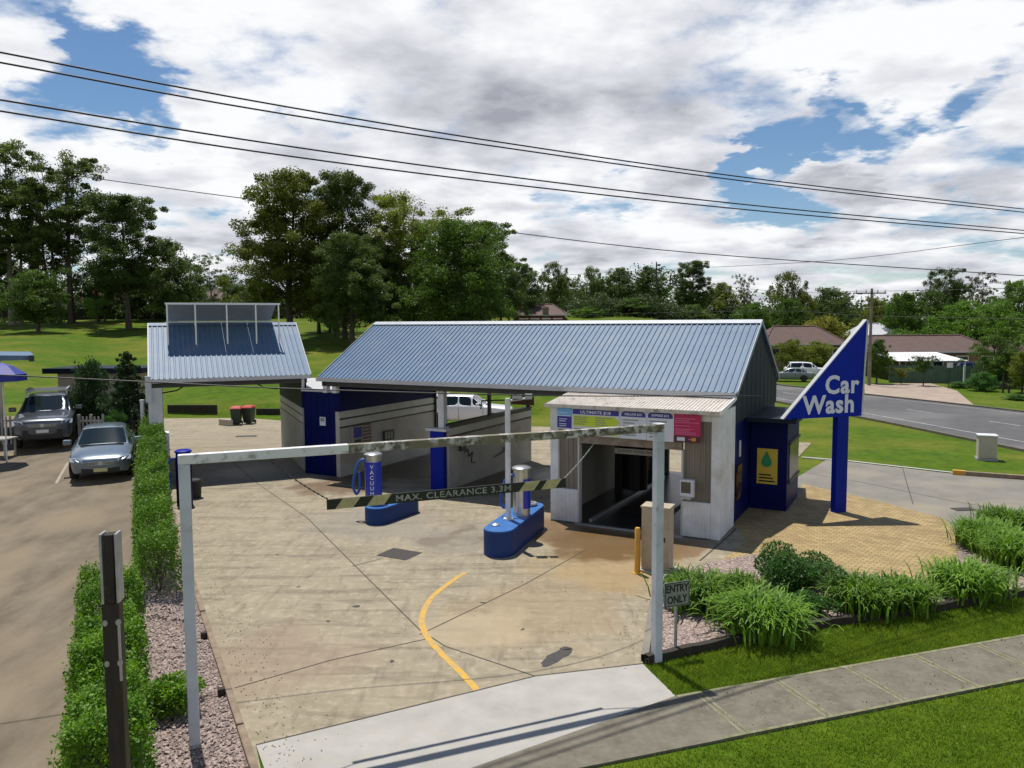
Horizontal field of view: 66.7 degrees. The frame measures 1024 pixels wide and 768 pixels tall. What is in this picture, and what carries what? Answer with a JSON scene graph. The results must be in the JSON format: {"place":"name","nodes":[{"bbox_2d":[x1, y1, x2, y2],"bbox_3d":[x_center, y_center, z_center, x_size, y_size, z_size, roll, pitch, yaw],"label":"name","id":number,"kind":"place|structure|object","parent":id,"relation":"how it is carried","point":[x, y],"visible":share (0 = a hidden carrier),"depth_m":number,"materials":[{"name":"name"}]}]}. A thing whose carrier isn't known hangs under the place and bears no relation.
{"place":"outdoors","nodes":[
{"label":"outdoors","id":0,"kind":"place"},
{"bbox_2d":[365,501,418,524],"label":"vacuum island","id":1,"kind":"structure","parent":0,"point":[381,514],"depth_m":24.19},
{"bbox_2d":[352,451,381,495],"bbox_3d":[-4.536,2.980,24.641,0.908,1.600,0.579,-4,6,-37],"label":"vacuum cleaner","id":2,"kind":"object","parent":1,"relation":"on","point":[373,471],"visible":0.97,"depth_m":24.53,"materials":[{"name":"blue metal"}]},
{"bbox_2d":[0,313,1023,767],"bbox_3d":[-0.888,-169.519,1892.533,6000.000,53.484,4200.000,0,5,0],"label":"ground","id":3,"kind":"structure","parent":0,"point":[66,343],"depth_m":44.17,"materials":[{"name":"green plant"}]},
{"bbox_2d":[0,269,70,331],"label":"shade tree","id":4,"kind":"object","parent":3,"relation":"on","point":[32,306],"visible":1,"depth_m":95.38,"materials":[{"name":"green plant"}]},
{"bbox_2d":[0,139,78,324],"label":"gum tree","id":5,"kind":"object","parent":3,"relation":"on","point":[17,233],"visible":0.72,"depth_m":110.48,"materials":[{"name":"green plant"}]},
{"bbox_2d":[0,149,141,323],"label":"gum tree","id":6,"kind":"object","parent":3,"relation":"on","point":[71,213],"visible":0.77,"depth_m":112.05,"materials":[{"name":"green plant"}]},
{"bbox_2d":[0,416,142,767],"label":"car park","id":7,"kind":"structure","parent":3,"relation":"on","point":[51,530],"depth_m":18.31,"materials":[{"name":"beige asphalt"}]},
{"bbox_2d":[8,386,82,447],"bbox_3d":[-19.468,1.302,32.726,2.618,2.196,5.731,-2,5,-26],"label":"dark pickup","id":8,"kind":"object","parent":7,"relation":"on","point":[45,415],"visible":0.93,"depth_m":31.05,"materials":[{"name":"grey paint"}]},
{"bbox_2d":[67,356,110,435],"bbox_3d":[-18.114,0.659,33.490,2.336,3.814,2.068,2,5,25],"label":"shrub","id":9,"kind":"object","parent":7,"relation":"on","point":[92,398],"visible":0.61,"depth_m":33.23,"materials":[{"name":"green plant"}]},
{"bbox_2d":[63,422,141,478],"bbox_3d":[-14.481,2.279,27.688,2.440,1.574,4.571,-2,5,-24],"label":"silver hatchback","id":10,"kind":"object","parent":7,"relation":"on","point":[104,447],"visible":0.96,"depth_m":26.43,"materials":[{"name":"paint"}]},
{"bbox_2d":[96,351,148,433],"bbox_3d":[-16.303,0.515,32.716,2.382,3.782,2.782,0,5,3],"label":"conifer","id":11,"kind":"object","parent":7,"relation":"on","point":[126,390],"visible":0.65,"depth_m":32.55,"materials":[{"name":"green plant"}]},
{"bbox_2d":[130,414,182,595],"bbox_3d":[-11.024,2.847,23.872,1.206,2.307,16.417,-2,5,-25],"label":"hedge","id":12,"kind":"object","parent":7,"relation":"on","point":[161,531],"visible":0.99,"depth_m":19.05,"materials":[{"name":"green plant"}]},
{"bbox_2d":[80,486,247,767],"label":"gravel bed","id":13,"kind":"object","parent":7,"relation":"on","point":[166,745],"visible":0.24,"depth_m":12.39,"materials":[{"name":"grey gravel"}]},
{"bbox_2d":[46,556,159,767],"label":"hedge","id":14,"kind":"object","parent":13,"relation":"on","point":[84,724],"visible":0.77,"depth_m":11.37,"materials":[{"name":"green plant"}]},
{"bbox_2d":[135,670,206,720],"bbox_3d":[-5.370,4.850,12.223,1.105,0.650,1.165,0,5,0],"label":"shrub","id":15,"kind":"object","parent":13,"relation":"on","point":[166,697],"visible":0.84,"depth_m":11.96,"materials":[{"name":"green plant"}]},
{"bbox_2d":[216,658,243,728],"bbox_3d":[-4.730,5.125,12.821,0.230,0.320,2.570,-3,5,-27],"label":"timber sleeper","id":16,"kind":"object","parent":13,"relation":"on","point":[226,689],"visible":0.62,"depth_m":12.67,"materials":[{"name":"brown wood"}]},
{"bbox_2d":[42,365,148,415],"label":"flat roof shed","id":17,"kind":"structure","parent":3,"relation":"on","point":[66,371],"depth_m":37.10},
{"bbox_2d":[57,267,140,320],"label":"tree","id":18,"kind":"object","parent":3,"relation":"on","point":[88,291],"visible":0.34,"depth_m":117.31,"materials":[{"name":"green plant"}]},
{"bbox_2d":[98,530,130,767],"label":"timber post","id":19,"kind":"object","parent":3,"relation":"on","point":[111,569],"visible":1,"depth_m":8.38,"materials":[{"name":"wood"}]},
{"bbox_2d":[56,191,186,329],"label":"gum tree","id":20,"kind":"object","parent":3,"relation":"on","point":[128,274],"visible":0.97,"depth_m":102.63,"materials":[{"name":"green plant"}]},
{"bbox_2d":[121,236,208,321],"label":"gum tree","id":21,"kind":"object","parent":3,"relation":"on","point":[190,292],"visible":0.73,"depth_m":111.05,"materials":[{"name":"green plant"}]},
{"bbox_2d":[214,165,348,321],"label":"gum tree","id":22,"kind":"object","parent":3,"relation":"on","point":[280,254],"visible":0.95,"depth_m":87.92,"materials":[{"name":"green plant"}]},
{"bbox_2d":[307,167,396,338],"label":"gum tree","id":23,"kind":"object","parent":3,"relation":"on","point":[335,194],"visible":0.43,"depth_m":91.11,"materials":[{"name":"green plant"}]},
{"bbox_2d":[309,228,402,345],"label":"gum tree","id":24,"kind":"object","parent":3,"relation":"on","point":[351,296],"visible":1,"depth_m":84.53,"materials":[{"name":"green plant"}]},
{"bbox_2d":[343,237,409,324],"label":"tree","id":25,"kind":"object","parent":3,"relation":"on","point":[390,310],"visible":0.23,"depth_m":94.52,"materials":[{"name":"green plant"}]},
{"bbox_2d":[342,188,473,320],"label":"gum tree","id":26,"kind":"object","parent":3,"relation":"on","point":[402,212],"visible":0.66,"depth_m":94.22,"materials":[{"name":"green plant"}]},
{"bbox_2d":[178,423,664,749],"bbox_3d":[-0.981,3.034,12.594,7.986,4.385,0.160,-2,5,-22],"label":"height barrier","id":27,"kind":"object","parent":3,"relation":"on","point":[185,461],"visible":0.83,"depth_m":11.87,"materials":[{"name":"white metal"}]},
{"bbox_2d":[270,437,598,509],"bbox_3d":[-1.022,1.430,12.455,5.451,0.826,0.035,-2,5,-22],"label":"clearance sign","id":28,"kind":"object","parent":27,"relation":"hanging from","point":[362,501],"visible":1,"depth_m":12.42,"materials":[{"name":"black metal"}]},
{"bbox_2d":[394,215,523,321],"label":"drooping evergreen","id":29,"kind":"object","parent":3,"relation":"on","point":[474,262],"visible":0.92,"depth_m":85.83,"materials":[{"name":"green plant"}]},
{"bbox_2d":[256,664,674,767],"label":"concrete crossover","id":30,"kind":"object","parent":3,"relation":"on","point":[474,728],"visible":0.8,"depth_m":12.02,"materials":[{"name":"grey concrete"}]},
{"bbox_2d":[164,418,810,767],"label":"concrete yard","id":31,"kind":"structure","parent":3,"relation":"on","point":[262,526],"depth_m":18.26,"materials":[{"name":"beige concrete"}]},
{"bbox_2d":[145,322,310,481],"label":"solar bay building","id":32,"kind":"structure","parent":31,"relation":"on","point":[213,357],"depth_m":32.70,"materials":[{"name":"metal"}]},
{"bbox_2d":[165,303,279,344],"bbox_3d":[-12.633,-2.618,34.044,4.600,1.750,2.201,-2,5,-24],"label":"solar array","id":33,"kind":"object","parent":32,"relation":"on","point":[227,313],"visible":0.81,"depth_m":33.84,"materials":[{"name":"blue"}]},
{"bbox_2d":[301,378,336,476],"bbox_3d":[-8.822,1.667,36.128,7.560,3.500,6.890,2,5,28],"label":"plant room","id":34,"kind":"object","parent":31,"relation":"on","point":[319,419],"visible":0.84,"depth_m":31.80,"materials":[{"name":"blue metal"}]},
{"bbox_2d":[418,572,479,690],"bbox_3d":[-1.379,4.946,16.204,1.128,0.001,6.294,-1,5,-5],"label":"curved yellow line","id":35,"kind":"object","parent":31,"relation":"on","point":[468,680],"visible":1,"depth_m":15.27,"materials":[{"name":"yellow paint"}]},
{"bbox_2d":[437,392,512,426],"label":"white pickup","id":36,"kind":"object","parent":31,"relation":"on","point":[462,406],"visible":0.41,"depth_m":45.95,"materials":[{"name":"white paint"}]},
{"bbox_2d":[484,502,543,557],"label":"vacuum island","id":37,"kind":"structure","parent":31,"relation":"on","point":[508,538],"depth_m":21.04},
{"bbox_2d":[499,465,530,516],"bbox_3d":[0.140,3.060,22.164,0.892,1.420,0.558,-4,6,-36],"label":"vacuum cleaner","id":38,"kind":"object","parent":37,"relation":"on","point":[521,502],"visible":0.66,"depth_m":22.07,"materials":[{"name":"silver metal"}]},
{"bbox_2d":[504,394,531,519],"bbox_3d":[0.161,2.044,21.684,0.810,3.520,0.290,0,5,0],"label":"white pole","id":39,"kind":"object","parent":37,"relation":"on","point":[508,459],"visible":0.96,"depth_m":21.64,"materials":[{"name":"metal"}]},
{"bbox_2d":[316,319,779,521],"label":"car wash building","id":40,"kind":"structure","parent":31,"relation":"on","point":[688,357],"depth_m":28.71,"materials":[{"name":"metal"}]},
{"bbox_2d":[544,392,750,540],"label":"wash tunnel","id":41,"kind":"structure","parent":31,"relation":"on","point":[586,496],"depth_m":23.68,"materials":[{"name":"white paint"}]},
{"bbox_2d":[572,408,619,437],"bbox_3d":[2.518,1.184,23.491,1.554,0.820,0.047,2,5,28],"label":"ultimate board","id":42,"kind":"object","parent":41,"relation":"attached to","point":[587,418],"visible":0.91,"depth_m":23.47,"materials":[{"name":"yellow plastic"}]},
{"bbox_2d":[620,411,646,439],"bbox_3d":[3.573,1.221,22.932,0.811,0.839,0.047,2,5,28],"label":"deluxe board","id":43,"kind":"object","parent":41,"relation":"attached to","point":[628,418],"visible":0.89,"depth_m":22.91,"materials":[{"name":"grey plastic"}]},
{"bbox_2d":[615,446,652,494],"bbox_3d":[5.051,2.567,26.183,4.050,3.080,3.610,2,5,28],"label":"wash gantry","id":44,"kind":"object","parent":41,"relation":"on","point":[631,468],"visible":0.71,"depth_m":27.68,"materials":[{"name":"black metal"}]},
{"bbox_2d":[647,412,673,441],"bbox_3d":[4.293,1.247,22.551,0.803,0.855,0.047,2,5,28],"label":"express board","id":45,"kind":"object","parent":41,"relation":"attached to","point":[667,419],"visible":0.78,"depth_m":22.47,"materials":[{"name":"grey plastic"}]},
{"bbox_2d":[674,414,700,442],"bbox_3d":[4.990,1.250,22.181,0.764,0.858,0.045,2,5,28],"label":"notice board","id":46,"kind":"object","parent":41,"relation":"attached to","point":[687,427],"visible":1,"depth_m":22.16,"materials":[{"name":"pink"}]},
{"bbox_2d":[640,501,676,573],"bbox_3d":[3.631,3.841,19.394,0.840,1.660,0.660,2,5,25],"label":"pay cabinet","id":47,"kind":"object","parent":31,"relation":"on","point":[646,552],"visible":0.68,"depth_m":19.22,"materials":[{"name":"metal"}]},
{"bbox_2d":[435,219,540,303],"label":"gum tree","id":48,"kind":"object","parent":3,"relation":"on","point":[507,225],"visible":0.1,"depth_m":101.19,"materials":[{"name":"green plant"}]},
{"bbox_2d":[483,257,536,320],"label":"tree","id":49,"kind":"object","parent":3,"relation":"on","point":[511,283],"visible":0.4,"depth_m":110.06,"materials":[{"name":"green plant"}]},
{"bbox_2d":[0,262,1022,338],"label":"woods","id":50,"kind":"object","parent":3,"relation":"on","point":[662,310],"visible":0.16,"depth_m":128.43,"materials":[{"name":"green plant"}]},
{"bbox_2d":[0,51,1023,209],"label":"power wire","id":51,"kind":"object","parent":3,"relation":"on","point":[16,55],"visible":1,"depth_m":12.84,"materials":[{"name":"black"}]},
{"bbox_2d":[0,61,1023,212],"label":"power wire","id":52,"kind":"object","parent":3,"relation":"on","point":[27,67],"visible":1,"depth_m":12.85,"materials":[{"name":"black"}]},
{"bbox_2d":[0,110,1023,233],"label":"power wire","id":53,"kind":"object","parent":3,"relation":"on","point":[28,115],"visible":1,"depth_m":12.88,"materials":[{"name":"black"}]},
{"bbox_2d":[0,165,1023,275],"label":"power wire","id":54,"kind":"object","parent":3,"relation":"on","point":[609,244],"visible":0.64,"depth_m":126.67,"materials":[{"name":"black"}]},
{"bbox_2d":[515,304,568,320],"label":"red brick house","id":55,"kind":"structure","parent":3,"relation":"on","point":[548,312],"depth_m":116.11,"materials":[{"name":"brown tile"}]},
{"bbox_2d":[534,261,579,310],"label":"tree","id":56,"kind":"object","parent":3,"relation":"on","point":[552,294],"visible":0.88,"depth_m":157.43,"materials":[{"name":"green plant"}]},
{"bbox_2d":[569,265,611,311],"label":"tree","id":57,"kind":"object","parent":3,"relation":"on","point":[594,283],"visible":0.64,"depth_m":163.25,"materials":[{"name":"green plant"}]},
{"bbox_2d":[600,267,643,315],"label":"tree","id":58,"kind":"object","parent":3,"relation":"on","point":[616,278],"visible":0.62,"depth_m":162.52,"materials":[{"name":"green plant"}]},
{"bbox_2d":[633,265,672,304],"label":"tree","id":59,"kind":"object","parent":3,"relation":"on","point":[660,286],"visible":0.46,"depth_m":162.29,"materials":[{"name":"green plant"}]},
{"bbox_2d":[668,259,717,308],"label":"tree","id":60,"kind":"object","parent":3,"relation":"on","point":[681,292],"visible":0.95,"depth_m":147.89,"materials":[{"name":"green plant"}]},
{"bbox_2d":[705,282,746,319],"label":"tree","id":61,"kind":"object","parent":3,"relation":"on","point":[723,295],"visible":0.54,"depth_m":172.63,"materials":[{"name":"green plant"}]},
{"bbox_2d":[472,634,1023,767],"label":"footpath","id":62,"kind":"structure","parent":3,"relation":"on","point":[671,724],"depth_m":12.55,"materials":[{"name":"grey concrete"}]},
{"bbox_2d":[730,301,778,329],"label":"tree","id":63,"kind":"object","parent":3,"relation":"on","point":[754,311],"visible":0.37,"depth_m":126.61,"materials":[{"name":"green plant"}]},
{"bbox_2d":[767,296,812,327],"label":"tree","id":64,"kind":"object","parent":3,"relation":"on","point":[790,310],"visible":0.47,"depth_m":126.40,"materials":[{"name":"green plant"}]},
{"bbox_2d":[765,270,819,324],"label":"tree","id":65,"kind":"object","parent":3,"relation":"on","point":[798,293],"visible":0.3,"depth_m":138.08,"materials":[{"name":"green plant"}]},
{"bbox_2d":[771,339,815,371],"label":"shrub","id":66,"kind":"object","parent":3,"relation":"on","point":[790,350],"visible":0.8,"depth_m":89.48,"materials":[{"name":"green plant"}]},
{"bbox_2d":[588,596,1023,767],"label":"verge grass","id":67,"kind":"structure","parent":3,"relation":"on","point":[1003,628],"depth_m":13.58,"materials":[{"name":"green plant"}]},
{"bbox_2d":[802,339,834,367],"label":"shrub","id":68,"kind":"object","parent":3,"relation":"on","point":[817,349],"visible":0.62,"depth_m":89.44,"materials":[{"name":"green plant"}]},
{"bbox_2d":[802,314,853,339],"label":"shrub","id":69,"kind":"object","parent":3,"relation":"on","point":[827,323],"visible":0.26,"depth_m":110.35,"materials":[{"name":"green plant"}]},
{"bbox_2d":[644,587,1023,664],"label":"garden edging","id":70,"kind":"object","parent":3,"relation":"on","point":[696,648],"visible":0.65,"depth_m":15.73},
{"bbox_2d":[645,527,1023,662],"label":"mulch bed","id":71,"kind":"object","parent":3,"relation":"on","point":[692,628],"visible":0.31,"depth_m":16.33,"materials":[{"name":"gravel"}]},
{"bbox_2d":[664,580,689,646],"bbox_3d":[3.049,4.361,14.485,0.560,1.400,0.070,-2,5,-22],"label":"entry sign","id":72,"kind":"object","parent":71,"relation":"on","point":[676,594],"visible":1,"depth_m":14.44,"materials":[{"name":"white metal"}]},
{"bbox_2d":[630,562,751,620],"bbox_3d":[3.984,4.451,16.694,2.581,0.744,2.633,0,5,0],"label":"strap leaf plant","id":73,"kind":"object","parent":71,"relation":"on","point":[703,583],"visible":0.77,"depth_m":16.64,"materials":[{"name":"green plant"}]},
{"bbox_2d":[687,580,843,650],"bbox_3d":[4.855,4.524,15.488,2.863,0.779,3.050,0,5,0],"label":"strap leaf plant","id":74,"kind":"object","parent":71,"relation":"on","point":[761,616],"visible":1,"depth_m":15.07,"materials":[{"name":"green plant"}]},
{"bbox_2d":[753,540,847,593],"bbox_3d":[6.517,4.243,17.735,1.943,1.031,1.974,1,5,13],"label":"shrub","id":75,"kind":"object","parent":71,"relation":"on","point":[785,567],"visible":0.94,"depth_m":17.50,"materials":[{"name":"green plant"}]},
{"bbox_2d":[788,589,842,616],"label":"shrub","id":76,"kind":"object","parent":71,"relation":"on","point":[810,597],"visible":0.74,"depth_m":16.21,"materials":[{"name":"green plant"}]},
{"bbox_2d":[809,566,916,623],"bbox_3d":[7.430,4.447,16.615,2.163,0.729,2.227,1,5,18],"label":"strap leaf plant","id":77,"kind":"object","parent":71,"relation":"on","point":[855,592],"visible":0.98,"depth_m":16.28,"materials":[{"name":"green plant"}]},
{"bbox_2d":[869,567,961,619],"bbox_3d":[8.448,4.461,16.779,1.835,0.664,1.892,-3,5,-34],"label":"strap leaf plant","id":78,"kind":"object","parent":71,"relation":"on","point":[921,591],"visible":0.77,"depth_m":16.40,"materials":[{"name":"green plant"}]},
{"bbox_2d":[903,554,1023,607],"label":"strap leaf plant","id":79,"kind":"object","parent":71,"relation":"on","point":[971,578],"visible":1,"depth_m":17.15,"materials":[{"name":"green plant"}]},
{"bbox_2d":[934,511,1023,551],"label":"strap leaf plant","id":80,"kind":"object","parent":71,"relation":"on","point":[963,525],"visible":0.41,"depth_m":21.12,"materials":[{"name":"green plant"}]},
{"bbox_2d":[950,521,1023,573],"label":"strap leaf plant","id":81,"kind":"object","parent":71,"relation":"on","point":[1004,548],"visible":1,"depth_m":19.47,"materials":[{"name":"green plant"}]},
{"bbox_2d":[968,501,1023,531],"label":"strap leaf plant","id":82,"kind":"object","parent":71,"relation":"on","point":[1017,516],"visible":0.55,"depth_m":22.53,"materials":[{"name":"green plant"}]},
{"bbox_2d":[808,286,868,333],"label":"tree","id":83,"kind":"object","parent":3,"relation":"on","point":[828,304],"visible":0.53,"depth_m":142.10,"materials":[{"name":"green plant"}]},
{"bbox_2d":[865,339,896,383],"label":"tree","id":84,"kind":"object","parent":3,"relation":"on","point":[881,360],"visible":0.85,"depth_m":75.69,"materials":[{"name":"green plant"}]},
{"bbox_2d":[876,291,934,333],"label":"tree","id":85,"kind":"object","parent":3,"relation":"on","point":[905,307],"visible":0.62,"depth_m":118.45,"materials":[{"name":"green plant"}]},
{"bbox_2d":[889,365,971,383],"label":"green fence","id":86,"kind":"object","parent":3,"relation":"on","point":[937,374],"visible":0.76,"depth_m":76.92,"materials":[{"name":"metal"}]},
{"bbox_2d":[905,287,964,333],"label":"tree","id":87,"kind":"object","parent":3,"relation":"on","point":[935,300],"visible":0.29,"depth_m":128.50,"materials":[{"name":"green plant"}]},
{"bbox_2d":[922,266,975,310],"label":"tree","id":88,"kind":"object","parent":3,"relation":"on","point":[957,283],"visible":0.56,"depth_m":138.45,"materials":[{"name":"green plant"}]},
{"bbox_2d":[919,299,988,337],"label":"tree","id":89,"kind":"object","parent":3,"relation":"on","point":[963,309],"visible":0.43,"depth_m":103.22,"materials":[{"name":"green plant"}]},
{"bbox_2d":[974,433,998,461],"bbox_3d":[21.135,2.833,34.672,0.800,1.150,0.680,2,5,22],"label":"service cabinet","id":90,"kind":"object","parent":3,"relation":"on","point":[986,446],"visible":1,"depth_m":34.42,"materials":[{"name":"beige metal"}]},
{"bbox_2d":[951,299,1023,347],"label":"tree","id":91,"kind":"object","parent":3,"relation":"on","point":[999,310],"visible":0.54,"depth_m":98.47,"materials":[{"name":"green plant"}]},
{"bbox_2d":[958,334,1020,387],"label":"tree","id":92,"kind":"object","parent":3,"relation":"on","point":[997,362],"visible":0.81,"depth_m":71.30,"materials":[{"name":"green plant"}]},
{"bbox_2d":[986,279,1023,338],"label":"tree","id":93,"kind":"object","parent":3,"relation":"on","point":[1016,291],"visible":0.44,"depth_m":123.56,"materials":[{"name":"green plant"}]},
{"bbox_2d":[0,99,1023,230],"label":"power wire","id":94,"kind":"object","parent":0,"point":[4,100],"visible":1,"depth_m":12.90,"materials":[{"name":"black"}]},
{"bbox_2d":[0,0,1023,316],"label":"sky","id":95,"kind":"structure","parent":0,"point":[916,98],"materials":[{"name":"white"}]},
{"bbox_2d":[766,325,844,368],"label":"brown roof house","id":96,"kind":"structure","parent":0,"point":[805,334],"depth_m":102.06,"materials":[{"name":"brick"}]},
{"bbox_2d":[722,484,957,579],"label":"yellow paving","id":97,"kind":"structure","parent":0,"point":[865,534],"depth_m":22.76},
{"bbox_2d":[736,406,801,510],"bbox_3d":[8.733,2.581,25.762,1.550,3.120,4.900,2,5,28],"label":"kiosk","id":98,"kind":"object","parent":97,"relation":"on","point":[770,429],"visible":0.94,"depth_m":25.56,"materials":[{"name":"metal"}]},
{"bbox_2d":[757,448,777,484],"bbox_3d":[8.372,2.719,25.549,0.648,1.168,0.030,2,5,28],"label":"yellow poster","id":99,"kind":"object","parent":98,"relation":"attached to","point":[767,463],"visible":1,"depth_m":25.54,"materials":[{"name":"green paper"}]},
{"bbox_2d":[780,319,868,512],"bbox_3d":[9.903,1.088,24.822,3.184,6.232,0.250,-2,5,-18],"label":"car wash sign","id":100,"kind":"object","parent":97,"relation":"on","point":[834,388],"visible":1,"depth_m":24.91,"materials":[{"name":"blue metal"}]},
{"bbox_2d":[776,385,1023,447],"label":"road","id":101,"kind":"structure","parent":0,"point":[970,419],"depth_m":50.27,"materials":[{"name":"grey asphalt"}]},
{"bbox_2d":[0,374,761,396],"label":"power wire","id":102,"kind":"object","parent":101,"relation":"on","point":[358,390],"visible":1,"depth_m":14.40,"materials":[{"name":"black"}]},
{"bbox_2d":[776,384,1023,451],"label":"road kerb","id":103,"kind":"structure","parent":101,"relation":"on","point":[940,433],"depth_m":47.73,"materials":[{"name":"grey concrete"}]},
{"bbox_2d":[798,458,1023,526],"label":"exit driveway","id":104,"kind":"structure","parent":0,"point":[971,490],"depth_m":28.88,"materials":[{"name":"grey concrete"}]},
{"bbox_2d":[864,383,972,404],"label":"house driveway","id":105,"kind":"structure","parent":0,"point":[929,391],"depth_m":67.44,"materials":[{"name":"beige concrete"}]},
{"bbox_2d":[836,334,1004,376],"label":"brown roof house","id":106,"kind":"structure","parent":0,"point":[949,348],"depth_m":85.37,"materials":[{"name":"brick"}]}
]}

